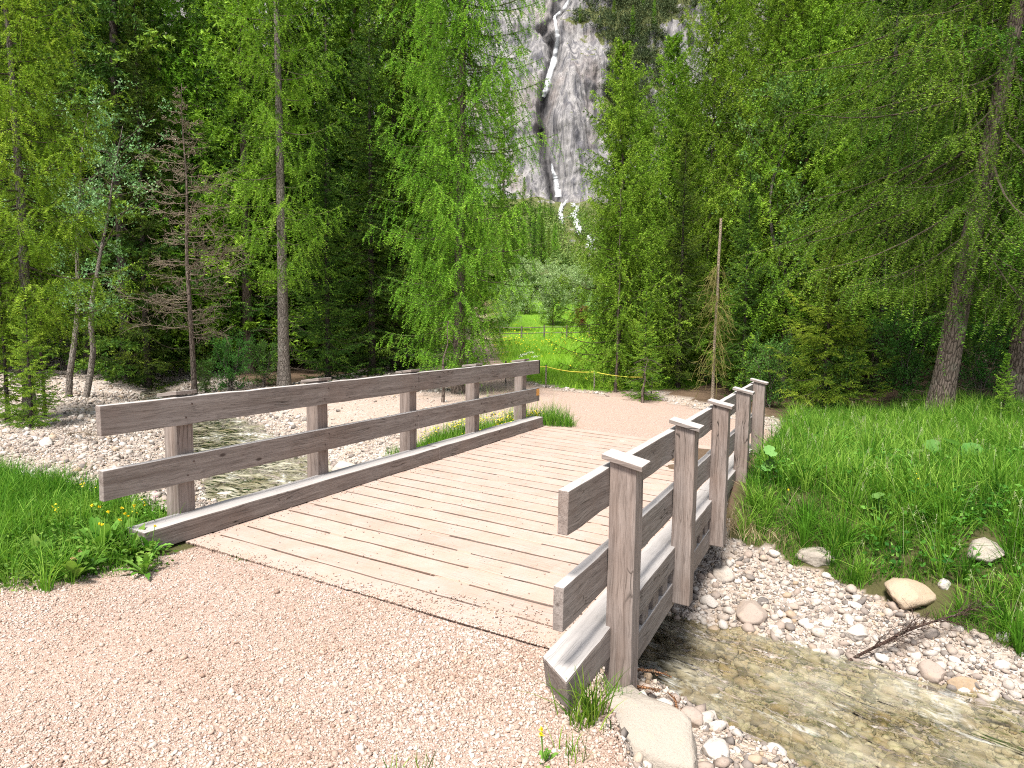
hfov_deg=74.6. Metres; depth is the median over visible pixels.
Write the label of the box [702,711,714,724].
cobble
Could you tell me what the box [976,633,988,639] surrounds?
cobble
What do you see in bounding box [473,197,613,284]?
slope
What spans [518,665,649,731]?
grass tuft
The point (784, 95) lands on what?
leafy tree
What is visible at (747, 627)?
cobble
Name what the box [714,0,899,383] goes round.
larch tree
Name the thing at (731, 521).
grass tuft
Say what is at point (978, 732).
cobble
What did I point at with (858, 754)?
cobble
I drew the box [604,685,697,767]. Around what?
boulder
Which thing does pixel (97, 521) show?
dandelion
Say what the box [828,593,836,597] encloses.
cobble
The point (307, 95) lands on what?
spruce tree
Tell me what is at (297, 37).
spruce tree
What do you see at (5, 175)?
larch tree
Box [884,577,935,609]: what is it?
boulder
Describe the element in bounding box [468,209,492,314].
larch tree
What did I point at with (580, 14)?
larch tree
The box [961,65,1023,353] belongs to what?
spruce tree
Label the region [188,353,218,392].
leafy bush
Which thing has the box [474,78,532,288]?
larch tree
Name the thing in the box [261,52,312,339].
spruce tree
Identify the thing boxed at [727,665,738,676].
cobble
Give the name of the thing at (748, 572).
cobble
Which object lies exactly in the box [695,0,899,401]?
larch tree
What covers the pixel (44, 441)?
boulder
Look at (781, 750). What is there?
cobble
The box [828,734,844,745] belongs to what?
cobble
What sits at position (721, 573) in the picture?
boulder
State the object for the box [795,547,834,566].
boulder
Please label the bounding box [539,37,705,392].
larch tree
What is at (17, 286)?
spruce tree
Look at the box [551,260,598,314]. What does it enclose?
willow bush
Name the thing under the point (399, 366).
spruce tree
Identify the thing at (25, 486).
verge grass
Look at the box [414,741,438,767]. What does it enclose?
grass tuft
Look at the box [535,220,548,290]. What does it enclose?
larch tree
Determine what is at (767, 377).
leafy bush
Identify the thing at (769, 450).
butterbur plant
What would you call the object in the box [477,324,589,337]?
rail fence
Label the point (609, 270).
spruce tree
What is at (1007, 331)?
spruce tree
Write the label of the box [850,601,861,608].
cobble
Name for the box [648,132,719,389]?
spruce tree
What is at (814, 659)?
cobble
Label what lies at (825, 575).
cobble
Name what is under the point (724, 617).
cobble
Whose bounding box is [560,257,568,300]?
spruce tree
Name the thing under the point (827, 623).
cobble
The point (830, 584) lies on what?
cobble
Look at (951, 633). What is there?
cobble
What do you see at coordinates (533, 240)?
spruce tree
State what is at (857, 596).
cobble
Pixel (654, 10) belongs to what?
larch tree
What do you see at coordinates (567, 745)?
grass tuft
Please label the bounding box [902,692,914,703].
cobble
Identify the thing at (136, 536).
dandelion
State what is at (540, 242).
spruce tree
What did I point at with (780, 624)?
cobble
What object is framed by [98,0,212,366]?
spruce tree
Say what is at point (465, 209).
larch tree
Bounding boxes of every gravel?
[0,343,1023,767]
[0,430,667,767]
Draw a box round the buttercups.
[493,298,721,369]
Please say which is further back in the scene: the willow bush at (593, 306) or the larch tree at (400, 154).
the willow bush at (593, 306)
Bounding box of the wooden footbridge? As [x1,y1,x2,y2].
[95,359,768,711]
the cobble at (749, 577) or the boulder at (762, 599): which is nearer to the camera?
the boulder at (762, 599)
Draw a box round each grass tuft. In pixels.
[382,754,407,767]
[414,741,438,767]
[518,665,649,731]
[546,723,594,766]
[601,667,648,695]
[726,502,771,532]
[729,517,792,547]
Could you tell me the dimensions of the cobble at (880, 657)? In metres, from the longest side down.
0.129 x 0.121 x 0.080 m
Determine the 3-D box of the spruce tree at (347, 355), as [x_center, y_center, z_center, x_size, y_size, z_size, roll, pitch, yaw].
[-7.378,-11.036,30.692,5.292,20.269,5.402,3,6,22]
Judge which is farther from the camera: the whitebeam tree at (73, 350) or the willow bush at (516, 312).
the willow bush at (516, 312)
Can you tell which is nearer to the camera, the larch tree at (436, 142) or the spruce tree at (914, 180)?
the spruce tree at (914, 180)
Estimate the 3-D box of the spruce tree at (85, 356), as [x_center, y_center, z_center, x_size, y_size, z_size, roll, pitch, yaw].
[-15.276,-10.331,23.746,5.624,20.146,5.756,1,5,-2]
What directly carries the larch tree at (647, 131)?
on the ground at (618, 413)
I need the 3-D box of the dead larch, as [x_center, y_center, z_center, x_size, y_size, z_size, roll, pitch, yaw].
[-9.536,-3.856,19.296,4.653,9.200,3.332,2,5,26]
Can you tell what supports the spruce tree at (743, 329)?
on the ground at (618, 413)
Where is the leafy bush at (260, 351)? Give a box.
[246,336,277,386]
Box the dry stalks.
[732,403,1022,637]
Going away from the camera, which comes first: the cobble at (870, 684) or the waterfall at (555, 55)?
the cobble at (870, 684)
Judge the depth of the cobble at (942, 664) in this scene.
5.54 m
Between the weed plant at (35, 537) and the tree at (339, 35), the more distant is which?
the tree at (339, 35)
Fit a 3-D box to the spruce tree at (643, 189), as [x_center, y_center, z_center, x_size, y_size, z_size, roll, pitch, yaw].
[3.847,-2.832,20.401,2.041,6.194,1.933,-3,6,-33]
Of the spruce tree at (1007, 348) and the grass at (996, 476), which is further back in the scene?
the spruce tree at (1007, 348)
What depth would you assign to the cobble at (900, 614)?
6.17 m
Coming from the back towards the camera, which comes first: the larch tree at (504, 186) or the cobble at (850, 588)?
the larch tree at (504, 186)
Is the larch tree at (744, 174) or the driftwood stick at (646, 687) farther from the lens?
the larch tree at (744, 174)
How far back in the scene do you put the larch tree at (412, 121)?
25.63 m
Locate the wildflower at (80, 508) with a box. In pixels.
[75,478,84,535]
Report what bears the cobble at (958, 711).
on the ground at (618, 413)
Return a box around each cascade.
[558,200,565,219]
[572,203,580,232]
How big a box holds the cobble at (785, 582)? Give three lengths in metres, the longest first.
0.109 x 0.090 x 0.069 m
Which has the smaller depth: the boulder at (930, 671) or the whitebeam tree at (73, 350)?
the boulder at (930, 671)
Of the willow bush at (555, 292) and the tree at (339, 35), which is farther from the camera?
the willow bush at (555, 292)
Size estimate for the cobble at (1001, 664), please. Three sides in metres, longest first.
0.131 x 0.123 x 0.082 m
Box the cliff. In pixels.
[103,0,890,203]
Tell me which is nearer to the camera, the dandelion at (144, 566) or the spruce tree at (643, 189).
the dandelion at (144, 566)
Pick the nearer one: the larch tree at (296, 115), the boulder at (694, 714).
the boulder at (694, 714)
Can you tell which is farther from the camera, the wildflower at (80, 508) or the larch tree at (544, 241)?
the larch tree at (544, 241)
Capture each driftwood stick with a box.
[637,667,670,680]
[637,683,665,696]
[667,691,683,710]
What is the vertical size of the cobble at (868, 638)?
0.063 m
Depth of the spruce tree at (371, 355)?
23.66 m
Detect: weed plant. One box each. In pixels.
[14,534,59,560]
[46,549,106,579]
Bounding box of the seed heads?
[774,397,1023,647]
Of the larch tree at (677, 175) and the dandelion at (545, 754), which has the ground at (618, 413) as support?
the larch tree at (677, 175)
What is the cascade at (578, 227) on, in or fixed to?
on the slope
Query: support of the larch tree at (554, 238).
on the slope
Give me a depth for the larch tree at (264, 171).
30.51 m
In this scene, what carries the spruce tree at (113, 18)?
on the ground at (618, 413)
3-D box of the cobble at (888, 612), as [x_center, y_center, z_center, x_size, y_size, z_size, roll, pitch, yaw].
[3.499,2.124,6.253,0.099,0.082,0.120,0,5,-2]
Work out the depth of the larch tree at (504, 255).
65.01 m
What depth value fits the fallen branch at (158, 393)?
20.58 m
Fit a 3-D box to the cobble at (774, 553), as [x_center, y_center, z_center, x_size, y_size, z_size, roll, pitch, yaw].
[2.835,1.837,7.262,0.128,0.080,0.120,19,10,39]
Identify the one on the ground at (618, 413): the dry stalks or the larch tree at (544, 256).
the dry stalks
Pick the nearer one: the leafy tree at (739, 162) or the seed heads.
the seed heads
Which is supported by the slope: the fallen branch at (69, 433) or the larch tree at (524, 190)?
the larch tree at (524, 190)
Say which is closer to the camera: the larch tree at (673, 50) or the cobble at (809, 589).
the cobble at (809, 589)
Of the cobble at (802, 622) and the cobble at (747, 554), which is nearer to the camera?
the cobble at (802, 622)
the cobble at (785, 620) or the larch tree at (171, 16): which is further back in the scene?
the larch tree at (171, 16)
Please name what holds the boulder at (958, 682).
on the ground at (618, 413)
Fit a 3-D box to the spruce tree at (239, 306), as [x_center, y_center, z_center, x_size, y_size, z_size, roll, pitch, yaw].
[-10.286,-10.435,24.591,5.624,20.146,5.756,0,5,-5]
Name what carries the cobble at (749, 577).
on the ground at (618, 413)
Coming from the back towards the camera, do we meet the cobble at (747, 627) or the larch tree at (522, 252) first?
the larch tree at (522, 252)
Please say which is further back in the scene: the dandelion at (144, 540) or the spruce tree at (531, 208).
the spruce tree at (531, 208)
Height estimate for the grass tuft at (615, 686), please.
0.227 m
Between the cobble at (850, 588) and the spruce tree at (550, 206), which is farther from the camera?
the spruce tree at (550, 206)
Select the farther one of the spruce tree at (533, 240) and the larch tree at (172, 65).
the spruce tree at (533, 240)
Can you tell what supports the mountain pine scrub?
on the cliff
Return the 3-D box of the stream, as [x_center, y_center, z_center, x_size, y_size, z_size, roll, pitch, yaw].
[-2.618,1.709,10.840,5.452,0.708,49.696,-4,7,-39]
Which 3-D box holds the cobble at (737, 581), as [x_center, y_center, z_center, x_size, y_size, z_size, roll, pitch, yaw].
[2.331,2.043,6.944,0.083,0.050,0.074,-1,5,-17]
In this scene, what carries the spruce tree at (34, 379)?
on the ground at (618, 413)
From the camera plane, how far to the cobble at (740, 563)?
7.16 m
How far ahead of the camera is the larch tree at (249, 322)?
23.83 m
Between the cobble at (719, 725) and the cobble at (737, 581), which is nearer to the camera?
the cobble at (719, 725)
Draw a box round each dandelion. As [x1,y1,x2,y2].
[66,504,134,549]
[95,505,150,566]
[106,507,144,545]
[114,550,160,579]
[120,525,173,555]
[538,726,557,767]
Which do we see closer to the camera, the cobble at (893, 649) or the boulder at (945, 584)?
the cobble at (893, 649)
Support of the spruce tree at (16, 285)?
on the ground at (618, 413)
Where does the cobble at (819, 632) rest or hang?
on the ground at (618, 413)
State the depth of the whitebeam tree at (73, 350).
18.60 m
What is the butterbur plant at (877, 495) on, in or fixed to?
on the ground at (618, 413)
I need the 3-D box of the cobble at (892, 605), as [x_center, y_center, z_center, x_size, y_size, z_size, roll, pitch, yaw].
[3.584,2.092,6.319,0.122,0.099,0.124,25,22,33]
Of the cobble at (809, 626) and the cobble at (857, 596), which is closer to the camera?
the cobble at (809, 626)
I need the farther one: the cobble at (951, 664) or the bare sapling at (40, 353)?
the bare sapling at (40, 353)
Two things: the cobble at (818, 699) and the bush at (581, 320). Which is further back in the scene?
the bush at (581, 320)
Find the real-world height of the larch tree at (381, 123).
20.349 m
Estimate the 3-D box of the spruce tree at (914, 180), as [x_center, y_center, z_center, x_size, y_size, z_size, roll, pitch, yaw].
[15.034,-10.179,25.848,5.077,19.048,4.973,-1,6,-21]
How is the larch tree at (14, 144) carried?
on the ground at (618, 413)
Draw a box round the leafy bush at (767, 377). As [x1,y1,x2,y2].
[735,329,809,407]
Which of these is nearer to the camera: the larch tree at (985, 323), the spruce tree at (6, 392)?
the spruce tree at (6, 392)
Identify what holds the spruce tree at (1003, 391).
on the ground at (618, 413)
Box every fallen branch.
[48,426,96,439]
[143,386,185,397]
[845,587,1000,663]
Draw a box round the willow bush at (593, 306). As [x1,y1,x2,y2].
[585,294,608,323]
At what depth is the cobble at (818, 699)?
5.36 m
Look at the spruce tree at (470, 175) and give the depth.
74.99 m
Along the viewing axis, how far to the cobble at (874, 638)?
5.93 m
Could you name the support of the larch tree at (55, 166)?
on the ground at (618, 413)
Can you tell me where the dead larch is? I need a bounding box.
[108,83,253,394]
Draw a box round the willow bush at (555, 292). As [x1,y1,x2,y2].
[523,265,579,325]
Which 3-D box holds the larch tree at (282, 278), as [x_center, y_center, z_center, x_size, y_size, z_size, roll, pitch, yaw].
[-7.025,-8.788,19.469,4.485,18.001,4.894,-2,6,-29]
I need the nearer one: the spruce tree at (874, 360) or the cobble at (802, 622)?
the cobble at (802, 622)
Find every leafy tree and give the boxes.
[694,88,801,352]
[711,53,865,397]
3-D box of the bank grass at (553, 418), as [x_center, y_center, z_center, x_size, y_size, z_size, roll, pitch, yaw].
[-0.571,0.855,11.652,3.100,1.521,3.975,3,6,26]
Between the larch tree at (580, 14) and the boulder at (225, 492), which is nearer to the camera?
the boulder at (225, 492)
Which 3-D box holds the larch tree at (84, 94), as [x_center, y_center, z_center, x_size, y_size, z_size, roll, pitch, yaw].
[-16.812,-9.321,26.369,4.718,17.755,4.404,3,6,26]
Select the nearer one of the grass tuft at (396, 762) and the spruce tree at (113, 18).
the grass tuft at (396, 762)
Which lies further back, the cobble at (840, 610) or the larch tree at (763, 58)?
the larch tree at (763, 58)
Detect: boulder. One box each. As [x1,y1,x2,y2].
[39,437,53,445]
[216,491,230,494]
[332,461,354,470]
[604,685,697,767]
[679,706,702,727]
[699,595,718,608]
[700,737,729,759]
[712,565,734,582]
[736,600,767,625]
[757,597,768,605]
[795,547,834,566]
[843,623,868,641]
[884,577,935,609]
[917,659,945,684]
[938,578,950,589]
[947,676,978,692]
[967,537,1007,563]
[996,631,1010,641]
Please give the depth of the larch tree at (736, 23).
24.61 m
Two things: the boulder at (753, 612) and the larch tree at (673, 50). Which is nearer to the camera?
the boulder at (753, 612)
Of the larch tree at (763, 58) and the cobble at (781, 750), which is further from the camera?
the larch tree at (763, 58)
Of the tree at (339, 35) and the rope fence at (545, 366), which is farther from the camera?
the tree at (339, 35)
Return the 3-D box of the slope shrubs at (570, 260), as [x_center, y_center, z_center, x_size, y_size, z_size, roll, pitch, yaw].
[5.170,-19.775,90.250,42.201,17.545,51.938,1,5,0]
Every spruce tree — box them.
[0,0,131,371]
[0,0,171,376]
[0,0,237,383]
[0,44,48,359]
[0,252,64,422]
[0,287,70,429]
[16,1,60,322]
[82,0,210,389]
[95,0,188,345]
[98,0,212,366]
[138,0,287,366]
[147,0,308,371]
[229,0,341,359]
[259,0,390,372]
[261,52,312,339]
[270,0,320,292]
[288,96,374,380]
[296,0,438,376]
[297,0,397,357]
[329,0,455,370]
[376,29,453,344]
[465,131,475,260]
[515,203,523,251]
[525,190,533,241]
[528,208,539,258]
[533,213,547,268]
[548,194,552,219]
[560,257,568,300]
[592,146,626,350]
[609,188,674,384]
[619,291,669,400]
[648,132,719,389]
[701,169,785,400]
[764,224,904,412]
[798,0,973,394]
[838,0,1012,376]
[849,0,956,360]
[867,0,1023,378]
[874,0,973,340]
[925,2,1023,388]
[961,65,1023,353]
[983,353,1019,417]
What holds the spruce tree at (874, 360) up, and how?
on the ground at (618, 413)
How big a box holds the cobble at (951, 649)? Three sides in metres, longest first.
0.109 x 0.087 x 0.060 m
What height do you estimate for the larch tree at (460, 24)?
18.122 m
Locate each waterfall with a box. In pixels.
[542,0,569,97]
[552,164,560,196]
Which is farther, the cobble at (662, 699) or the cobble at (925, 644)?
the cobble at (925, 644)
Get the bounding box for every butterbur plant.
[761,445,776,485]
[872,492,891,525]
[910,439,940,453]
[944,438,983,457]
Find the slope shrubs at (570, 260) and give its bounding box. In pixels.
[440,201,655,288]
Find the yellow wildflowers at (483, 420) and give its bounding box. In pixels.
[420,409,541,443]
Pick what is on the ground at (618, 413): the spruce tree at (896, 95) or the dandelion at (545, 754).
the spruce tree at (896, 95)
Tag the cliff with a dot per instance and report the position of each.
(578, 74)
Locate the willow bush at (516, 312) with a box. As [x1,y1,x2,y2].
[487,277,540,330]
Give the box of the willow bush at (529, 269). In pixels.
[500,255,561,314]
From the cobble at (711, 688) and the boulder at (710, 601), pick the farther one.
the boulder at (710, 601)
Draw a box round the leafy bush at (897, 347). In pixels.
[868,301,940,400]
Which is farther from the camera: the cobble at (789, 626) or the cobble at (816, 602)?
the cobble at (816, 602)
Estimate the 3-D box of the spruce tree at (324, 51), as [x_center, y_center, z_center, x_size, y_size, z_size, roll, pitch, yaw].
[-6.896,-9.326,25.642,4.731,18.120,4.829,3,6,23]
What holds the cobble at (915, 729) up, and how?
on the ground at (618, 413)
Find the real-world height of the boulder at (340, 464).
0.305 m
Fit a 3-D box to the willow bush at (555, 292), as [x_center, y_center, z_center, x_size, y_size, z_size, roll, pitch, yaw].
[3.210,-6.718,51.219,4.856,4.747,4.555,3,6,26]
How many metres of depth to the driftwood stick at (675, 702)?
3.90 m
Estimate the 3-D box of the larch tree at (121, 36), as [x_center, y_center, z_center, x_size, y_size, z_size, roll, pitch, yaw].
[-16.083,-9.334,28.511,6.566,17.703,6.142,-3,6,-34]
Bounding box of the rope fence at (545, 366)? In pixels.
[505,361,652,394]
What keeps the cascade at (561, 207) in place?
on the slope
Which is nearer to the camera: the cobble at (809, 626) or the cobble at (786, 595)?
the cobble at (809, 626)
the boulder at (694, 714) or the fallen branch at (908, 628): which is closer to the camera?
the boulder at (694, 714)
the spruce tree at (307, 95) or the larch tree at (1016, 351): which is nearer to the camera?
the larch tree at (1016, 351)
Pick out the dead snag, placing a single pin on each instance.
(716, 306)
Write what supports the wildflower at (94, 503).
on the ground at (618, 413)
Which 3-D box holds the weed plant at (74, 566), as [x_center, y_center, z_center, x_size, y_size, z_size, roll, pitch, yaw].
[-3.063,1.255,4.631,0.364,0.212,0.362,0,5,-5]
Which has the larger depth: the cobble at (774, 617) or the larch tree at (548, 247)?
the larch tree at (548, 247)
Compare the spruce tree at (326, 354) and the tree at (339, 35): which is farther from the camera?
the tree at (339, 35)
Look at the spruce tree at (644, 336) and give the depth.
17.12 m
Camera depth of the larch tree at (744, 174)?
24.76 m
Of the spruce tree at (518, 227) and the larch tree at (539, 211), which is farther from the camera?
the larch tree at (539, 211)
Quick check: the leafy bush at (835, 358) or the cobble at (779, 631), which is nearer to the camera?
the cobble at (779, 631)
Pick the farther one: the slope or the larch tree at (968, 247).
the slope
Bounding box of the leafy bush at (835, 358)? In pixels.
[806,344,866,409]
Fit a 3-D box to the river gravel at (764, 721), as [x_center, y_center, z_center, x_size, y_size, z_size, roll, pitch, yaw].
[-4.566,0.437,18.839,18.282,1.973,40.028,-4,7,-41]
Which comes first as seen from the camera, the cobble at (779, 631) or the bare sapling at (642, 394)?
the cobble at (779, 631)
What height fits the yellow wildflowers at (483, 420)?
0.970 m
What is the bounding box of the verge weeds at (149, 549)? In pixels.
[0,474,180,591]
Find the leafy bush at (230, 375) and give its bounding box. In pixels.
[204,328,254,390]
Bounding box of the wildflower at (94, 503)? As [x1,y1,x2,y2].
[91,487,104,523]
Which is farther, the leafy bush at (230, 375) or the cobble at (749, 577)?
the leafy bush at (230, 375)
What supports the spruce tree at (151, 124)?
on the ground at (618, 413)
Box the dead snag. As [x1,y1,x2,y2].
[690,218,736,398]
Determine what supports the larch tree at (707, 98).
on the ground at (618, 413)
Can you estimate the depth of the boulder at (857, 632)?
5.96 m
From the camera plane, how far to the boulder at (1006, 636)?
5.74 m
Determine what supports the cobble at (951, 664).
on the ground at (618, 413)
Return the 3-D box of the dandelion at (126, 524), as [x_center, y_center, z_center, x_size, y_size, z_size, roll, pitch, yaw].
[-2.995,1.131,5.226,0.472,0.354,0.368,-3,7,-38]
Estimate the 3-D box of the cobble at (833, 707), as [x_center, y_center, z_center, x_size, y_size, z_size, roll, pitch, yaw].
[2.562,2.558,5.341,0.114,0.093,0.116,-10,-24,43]
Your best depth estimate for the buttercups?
38.99 m
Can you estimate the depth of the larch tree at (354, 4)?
27.46 m
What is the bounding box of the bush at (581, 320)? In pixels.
[573,305,587,331]
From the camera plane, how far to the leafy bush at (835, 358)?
15.36 m
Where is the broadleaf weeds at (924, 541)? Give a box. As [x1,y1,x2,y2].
[748,396,1023,590]
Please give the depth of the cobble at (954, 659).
5.59 m
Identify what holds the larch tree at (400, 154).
on the ground at (618, 413)
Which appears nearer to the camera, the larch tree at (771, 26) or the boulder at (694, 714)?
the boulder at (694, 714)
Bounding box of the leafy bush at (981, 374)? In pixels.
[958,309,1012,398]
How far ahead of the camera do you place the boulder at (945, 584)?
6.40 m
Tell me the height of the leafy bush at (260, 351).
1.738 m
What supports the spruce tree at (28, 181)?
on the ground at (618, 413)
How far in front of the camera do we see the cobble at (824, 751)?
4.81 m
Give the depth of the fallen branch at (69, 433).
12.22 m
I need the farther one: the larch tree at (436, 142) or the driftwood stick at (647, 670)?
the larch tree at (436, 142)
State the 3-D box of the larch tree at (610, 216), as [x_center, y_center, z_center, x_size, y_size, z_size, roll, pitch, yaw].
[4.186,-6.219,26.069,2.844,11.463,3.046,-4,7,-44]
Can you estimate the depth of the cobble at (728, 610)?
6.46 m
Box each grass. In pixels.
[0,447,183,593]
[383,388,577,456]
[487,297,754,391]
[727,383,1023,656]
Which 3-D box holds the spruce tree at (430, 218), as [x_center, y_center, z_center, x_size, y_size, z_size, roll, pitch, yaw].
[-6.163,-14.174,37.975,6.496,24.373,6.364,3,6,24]
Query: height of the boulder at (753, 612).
0.226 m
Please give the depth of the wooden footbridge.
5.71 m
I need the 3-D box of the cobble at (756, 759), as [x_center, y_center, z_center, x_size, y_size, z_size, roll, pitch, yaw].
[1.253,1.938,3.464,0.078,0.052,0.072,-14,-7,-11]
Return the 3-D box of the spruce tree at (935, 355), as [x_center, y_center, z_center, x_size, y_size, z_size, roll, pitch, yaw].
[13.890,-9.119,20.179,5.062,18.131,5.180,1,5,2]
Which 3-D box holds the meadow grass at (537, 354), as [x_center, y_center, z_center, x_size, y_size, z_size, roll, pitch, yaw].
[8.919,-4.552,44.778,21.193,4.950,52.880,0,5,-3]
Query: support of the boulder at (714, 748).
on the ground at (618, 413)
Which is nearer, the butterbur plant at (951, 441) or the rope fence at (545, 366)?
the butterbur plant at (951, 441)
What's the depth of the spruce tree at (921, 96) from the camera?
27.08 m
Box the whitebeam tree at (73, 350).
[1,70,181,397]
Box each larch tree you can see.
[0,0,152,419]
[0,5,148,352]
[0,9,47,349]
[0,17,48,343]
[31,0,157,365]
[52,2,178,355]
[104,0,291,375]
[130,0,184,317]
[152,0,324,373]
[187,0,354,386]
[222,6,303,355]
[264,0,330,352]
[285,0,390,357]
[287,0,430,364]
[334,0,509,366]
[338,0,455,358]
[361,0,563,393]
[363,1,440,354]
[421,8,472,329]
[443,99,483,317]
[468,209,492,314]
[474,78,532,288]
[490,199,515,299]
[507,219,516,263]
[513,221,530,311]
[520,177,529,215]
[528,222,537,251]
[534,204,544,241]
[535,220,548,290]
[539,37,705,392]
[540,239,546,266]
[545,228,551,256]
[550,223,558,255]
[577,3,581,21]
[577,73,651,359]
[587,31,734,373]
[588,116,687,374]
[629,6,634,34]
[641,0,776,381]
[652,0,657,23]
[652,70,713,368]
[654,88,733,365]
[668,0,864,387]
[688,0,778,370]
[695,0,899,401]
[709,0,848,336]
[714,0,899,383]
[716,0,910,372]
[720,78,765,362]
[730,0,1023,414]
[785,0,941,377]
[786,0,1023,402]
[834,0,881,339]
[909,3,1023,361]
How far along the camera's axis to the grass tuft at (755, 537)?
7.22 m
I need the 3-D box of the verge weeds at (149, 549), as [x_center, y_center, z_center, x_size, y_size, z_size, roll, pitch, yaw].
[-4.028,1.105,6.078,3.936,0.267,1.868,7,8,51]
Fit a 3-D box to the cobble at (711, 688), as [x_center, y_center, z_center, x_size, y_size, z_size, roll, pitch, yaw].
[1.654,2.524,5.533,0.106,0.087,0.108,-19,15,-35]
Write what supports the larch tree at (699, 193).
on the ground at (618, 413)
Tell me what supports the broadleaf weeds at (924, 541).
on the ground at (618, 413)
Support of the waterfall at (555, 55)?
on the cliff
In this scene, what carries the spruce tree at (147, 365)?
on the ground at (618, 413)
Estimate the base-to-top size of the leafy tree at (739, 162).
9.775 m
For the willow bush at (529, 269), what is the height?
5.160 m
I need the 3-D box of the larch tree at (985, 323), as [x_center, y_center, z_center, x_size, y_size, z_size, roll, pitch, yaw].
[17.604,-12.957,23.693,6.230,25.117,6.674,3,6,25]
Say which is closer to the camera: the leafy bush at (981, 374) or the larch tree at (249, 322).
the leafy bush at (981, 374)
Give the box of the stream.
[135,386,1023,767]
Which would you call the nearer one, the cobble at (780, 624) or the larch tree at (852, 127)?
the cobble at (780, 624)
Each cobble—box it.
[658,697,674,705]
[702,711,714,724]
[705,684,719,694]
[709,720,726,731]
[717,614,729,620]
[722,606,734,614]
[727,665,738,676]
[734,579,741,583]
[735,561,743,566]
[741,623,754,632]
[743,551,752,557]
[744,570,753,574]
[745,573,754,580]
[748,754,761,764]
[766,742,786,755]
[768,549,780,557]
[771,614,778,619]
[771,627,783,635]
[774,621,784,628]
[780,580,790,585]
[781,618,792,623]
[782,592,791,597]
[785,602,798,609]
[785,610,795,617]
[785,622,794,630]
[798,618,809,626]
[803,623,813,629]
[805,587,813,591]
[808,655,821,666]
[811,599,821,605]
[811,628,825,637]
[812,694,825,707]
[821,572,830,578]
[822,619,833,626]
[822,749,829,754]
[825,581,834,586]
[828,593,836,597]
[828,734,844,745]
[829,699,840,710]
[837,608,844,613]
[845,584,856,592]
[845,749,864,761]
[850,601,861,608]
[851,594,861,599]
[860,681,874,687]
[863,636,870,641]
[871,634,880,641]
[874,652,889,662]
[882,608,893,616]
[886,601,899,610]
[887,644,898,651]
[895,612,905,617]
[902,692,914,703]
[909,725,922,733]
[922,641,929,647]
[935,661,946,669]
[946,644,957,654]
[947,631,956,637]
[947,661,956,669]
[948,656,960,664]
[955,708,963,714]
[970,730,986,737]
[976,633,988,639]
[993,660,1010,669]
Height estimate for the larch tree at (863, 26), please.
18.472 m
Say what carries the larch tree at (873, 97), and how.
on the ground at (618, 413)
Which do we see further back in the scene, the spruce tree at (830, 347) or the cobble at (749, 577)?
the spruce tree at (830, 347)
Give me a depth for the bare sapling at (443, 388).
15.17 m
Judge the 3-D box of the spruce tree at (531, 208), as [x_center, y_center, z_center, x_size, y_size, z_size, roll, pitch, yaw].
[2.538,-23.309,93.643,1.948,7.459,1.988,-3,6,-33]
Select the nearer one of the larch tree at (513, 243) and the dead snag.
the dead snag
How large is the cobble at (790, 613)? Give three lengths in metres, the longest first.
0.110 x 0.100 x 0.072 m
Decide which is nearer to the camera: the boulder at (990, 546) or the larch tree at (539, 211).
the boulder at (990, 546)
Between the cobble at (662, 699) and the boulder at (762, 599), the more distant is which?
the boulder at (762, 599)
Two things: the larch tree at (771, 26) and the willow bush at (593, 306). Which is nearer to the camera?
the larch tree at (771, 26)
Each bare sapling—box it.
[21,242,58,416]
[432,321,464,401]
[603,190,637,391]
[625,359,661,402]
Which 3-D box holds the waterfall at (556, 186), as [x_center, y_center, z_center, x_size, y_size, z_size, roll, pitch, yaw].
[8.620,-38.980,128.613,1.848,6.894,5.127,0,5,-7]
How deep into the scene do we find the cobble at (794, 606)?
6.42 m
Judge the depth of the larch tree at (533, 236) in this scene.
85.76 m
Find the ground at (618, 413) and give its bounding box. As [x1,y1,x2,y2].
[0,277,1023,767]
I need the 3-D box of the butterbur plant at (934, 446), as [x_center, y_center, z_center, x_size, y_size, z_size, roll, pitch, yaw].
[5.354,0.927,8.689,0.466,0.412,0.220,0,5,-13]
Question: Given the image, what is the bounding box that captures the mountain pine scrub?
[472,0,764,145]
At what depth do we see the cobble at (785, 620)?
6.24 m
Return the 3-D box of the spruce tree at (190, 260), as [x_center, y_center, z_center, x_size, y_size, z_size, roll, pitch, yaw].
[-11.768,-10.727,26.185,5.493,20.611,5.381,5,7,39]
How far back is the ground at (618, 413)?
4.69 m
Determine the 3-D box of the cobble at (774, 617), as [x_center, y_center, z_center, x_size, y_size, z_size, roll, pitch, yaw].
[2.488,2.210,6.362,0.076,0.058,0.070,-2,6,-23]
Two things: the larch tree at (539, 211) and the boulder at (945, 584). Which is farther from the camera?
the larch tree at (539, 211)
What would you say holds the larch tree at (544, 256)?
on the slope
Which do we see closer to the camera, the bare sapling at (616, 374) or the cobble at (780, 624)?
the cobble at (780, 624)
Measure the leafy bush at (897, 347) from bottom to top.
2.549 m
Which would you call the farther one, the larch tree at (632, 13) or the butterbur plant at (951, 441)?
the larch tree at (632, 13)

